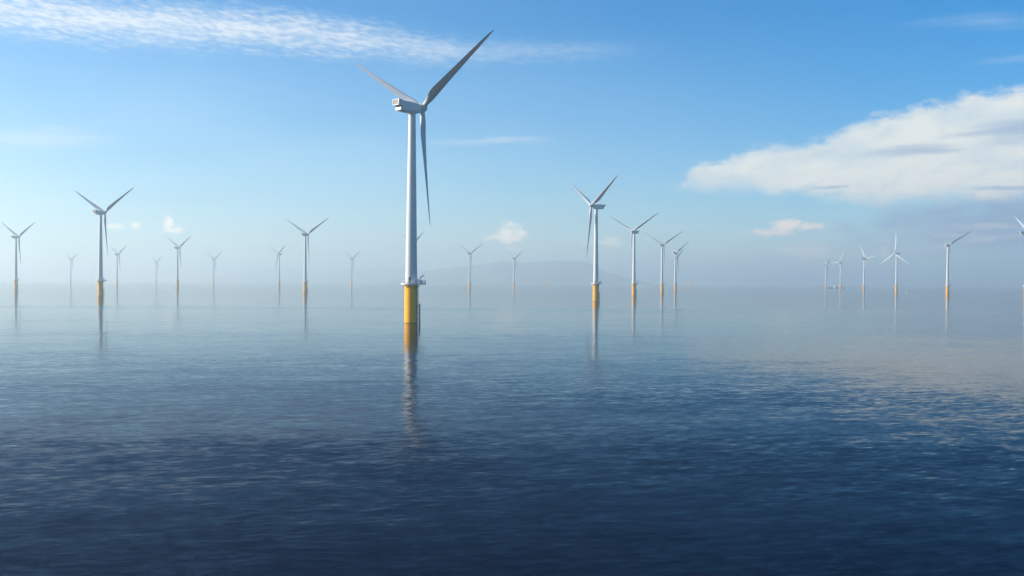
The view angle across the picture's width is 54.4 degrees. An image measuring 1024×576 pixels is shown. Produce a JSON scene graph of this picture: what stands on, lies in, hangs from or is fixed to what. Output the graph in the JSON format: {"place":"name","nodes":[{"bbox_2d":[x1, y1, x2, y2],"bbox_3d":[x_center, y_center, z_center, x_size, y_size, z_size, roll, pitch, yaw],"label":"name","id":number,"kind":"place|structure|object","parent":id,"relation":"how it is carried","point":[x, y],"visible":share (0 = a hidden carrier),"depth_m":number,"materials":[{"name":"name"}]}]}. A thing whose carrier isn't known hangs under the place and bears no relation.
{"place":"outdoors","nodes":[
{"label":"outdoors","id":0,"kind":"place"},
{"bbox_2d":[188,266,418,282],"bbox_3d":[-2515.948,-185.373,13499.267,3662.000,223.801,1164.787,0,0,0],"label":"hills","id":1,"kind":"structure","parent":0,"point":[363,274],"depth_m":13171.16,"materials":[{"name":"grey"}]},
{"bbox_2d":[0,280,1023,575],"bbox_3d":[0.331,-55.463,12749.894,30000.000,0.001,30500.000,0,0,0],"label":"sea","id":2,"kind":"structure","parent":0,"point":[224,428],"depth_m":103.04,"materials":[{"name":"blue liquid"}]},
{"bbox_2d":[4,222,34,289],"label":"wind turbine","id":3,"kind":"object","parent":2,"relation":"in","point":[16,279],"visible":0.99,"depth_m":1514.40,"materials":[{"name":"white metal"}]},
{"bbox_2d":[67,254,76,284],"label":"wind turbine","id":4,"kind":"object","parent":2,"relation":"in","point":[70,259],"visible":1,"depth_m":3173.84,"materials":[{"name":"white metal"}]},
{"bbox_2d":[75,188,132,295],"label":"wind turbine","id":5,"kind":"object","parent":2,"relation":"in","point":[100,212],"visible":1,"depth_m":951.79,"materials":[{"name":"white metal"}]},
{"bbox_2d":[110,246,125,285],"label":"wind turbine","id":6,"kind":"object","parent":2,"relation":"in","point":[117,280],"visible":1,"depth_m":2507.27,"materials":[{"name":"white metal"}]},
{"bbox_2d":[154,256,161,284],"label":"wind turbine","id":7,"kind":"object","parent":2,"relation":"in","point":[156,272],"visible":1,"depth_m":3533.18,"materials":[{"name":"white metal"}]},
{"bbox_2d":[169,236,190,287],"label":"wind turbine","id":8,"kind":"object","parent":2,"relation":"in","point":[177,280],"visible":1,"depth_m":1968.75,"materials":[{"name":"white metal"}]},
{"bbox_2d":[211,255,218,285],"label":"wind turbine","id":9,"kind":"object","parent":2,"relation":"in","point":[213,258],"visible":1,"depth_m":2953.98,"materials":[{"name":"white metal"}]},
{"bbox_2d":[272,245,285,286],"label":"wind turbine","id":10,"kind":"object","parent":2,"relation":"in","point":[279,280],"visible":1,"depth_m":2393.71,"materials":[{"name":"white metal"}]},
{"bbox_2d":[286,218,327,291],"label":"wind turbine","id":11,"kind":"object","parent":2,"relation":"in","point":[304,234],"visible":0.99,"depth_m":1376.11,"materials":[{"name":"white metal"}]},
{"bbox_2d":[345,251,359,286],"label":"wind turbine","id":12,"kind":"object","parent":2,"relation":"in","point":[351,258],"visible":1,"depth_m":2828.22,"materials":[{"name":"white metal"}]},
{"bbox_2d":[356,30,493,322],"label":"wind turbine","id":13,"kind":"object","parent":2,"relation":"in","point":[409,105],"visible":1,"depth_m":367.69,"materials":[{"name":"white metal"}]},
{"bbox_2d":[459,244,481,288],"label":"wind turbine","id":14,"kind":"object","parent":2,"relation":"in","point":[469,282],"visible":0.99,"depth_m":2236.36,"materials":[{"name":"white metal"}]},
{"bbox_2d":[507,251,520,287],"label":"wind turbine","id":15,"kind":"object","parent":2,"relation":"in","point":[514,268],"visible":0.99,"depth_m":2679.94,"materials":[{"name":"white metal"}]},
{"bbox_2d":[570,176,616,300],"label":"wind turbine","id":16,"kind":"object","parent":2,"relation":"in","point":[596,282],"visible":0.99,"depth_m":838.73,"materials":[{"name":"white metal"}]},
{"bbox_2d":[610,212,658,294],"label":"wind turbine","id":17,"kind":"object","parent":2,"relation":"in","point":[634,283],"visible":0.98,"depth_m":1254.84,"materials":[{"name":"white metal"}]},
{"bbox_2d":[644,231,682,291],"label":"wind turbine","id":18,"kind":"object","parent":2,"relation":"in","point":[662,245],"visible":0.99,"depth_m":1681.76,"materials":[{"name":"white metal"}]},
{"bbox_2d":[667,242,687,290],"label":"wind turbine","id":19,"kind":"object","parent":2,"relation":"in","point":[675,283],"visible":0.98,"depth_m":2099.20,"materials":[{"name":"white metal"}]},
{"bbox_2d":[823,260,829,288],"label":"wind turbine","id":20,"kind":"object","parent":2,"relation":"in","point":[825,284],"visible":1,"depth_m":3369.92,"materials":[{"name":"white metal"}]},
{"bbox_2d":[829,285,844,288],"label":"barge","id":21,"kind":"object","parent":2,"relation":"on","point":[835,287],"visible":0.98,"depth_m":3696.30,"materials":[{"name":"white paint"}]},
{"bbox_2d":[833,253,842,289],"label":"wind turbine","id":22,"kind":"object","parent":2,"relation":"in","point":[839,262],"visible":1,"depth_m":2959.02,"materials":[{"name":"white metal"}]},
{"bbox_2d":[860,246,874,290],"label":"wind turbine","id":23,"kind":"object","parent":2,"relation":"in","point":[864,261],"visible":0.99,"depth_m":2477.10,"materials":[{"name":"white metal"}]},
{"bbox_2d":[882,239,906,291],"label":"wind turbine","id":24,"kind":"object","parent":2,"relation":"in","point":[896,285],"visible":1,"depth_m":2073.22,"materials":[{"name":"white metal"}]},
{"bbox_2d":[926,230,972,293],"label":"wind turbine","id":25,"kind":"object","parent":2,"relation":"in","point":[947,245],"visible":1,"depth_m":1616.99,"materials":[{"name":"white metal"}]},
{"bbox_2d":[1015,217,1023,285],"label":"wind turbine","id":26,"kind":"object","parent":2,"relation":"in","point":[1022,232],"visible":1,"depth_m":1238.98,"materials":[{"name":"white metal"}]},
{"bbox_2d":[0,0,1023,285],"label":"sky","id":27,"kind":"structure","parent":0,"point":[781,138],"materials":[{"name":"blue"}]},
{"bbox_2d":[386,260,653,284],"bbox_3d":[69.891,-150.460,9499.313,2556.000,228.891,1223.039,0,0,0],"label":"hills","id":28,"kind":"structure","parent":0,"point":[561,272],"depth_m":9157.62,"materials":[{"name":"grey"}]}
]}

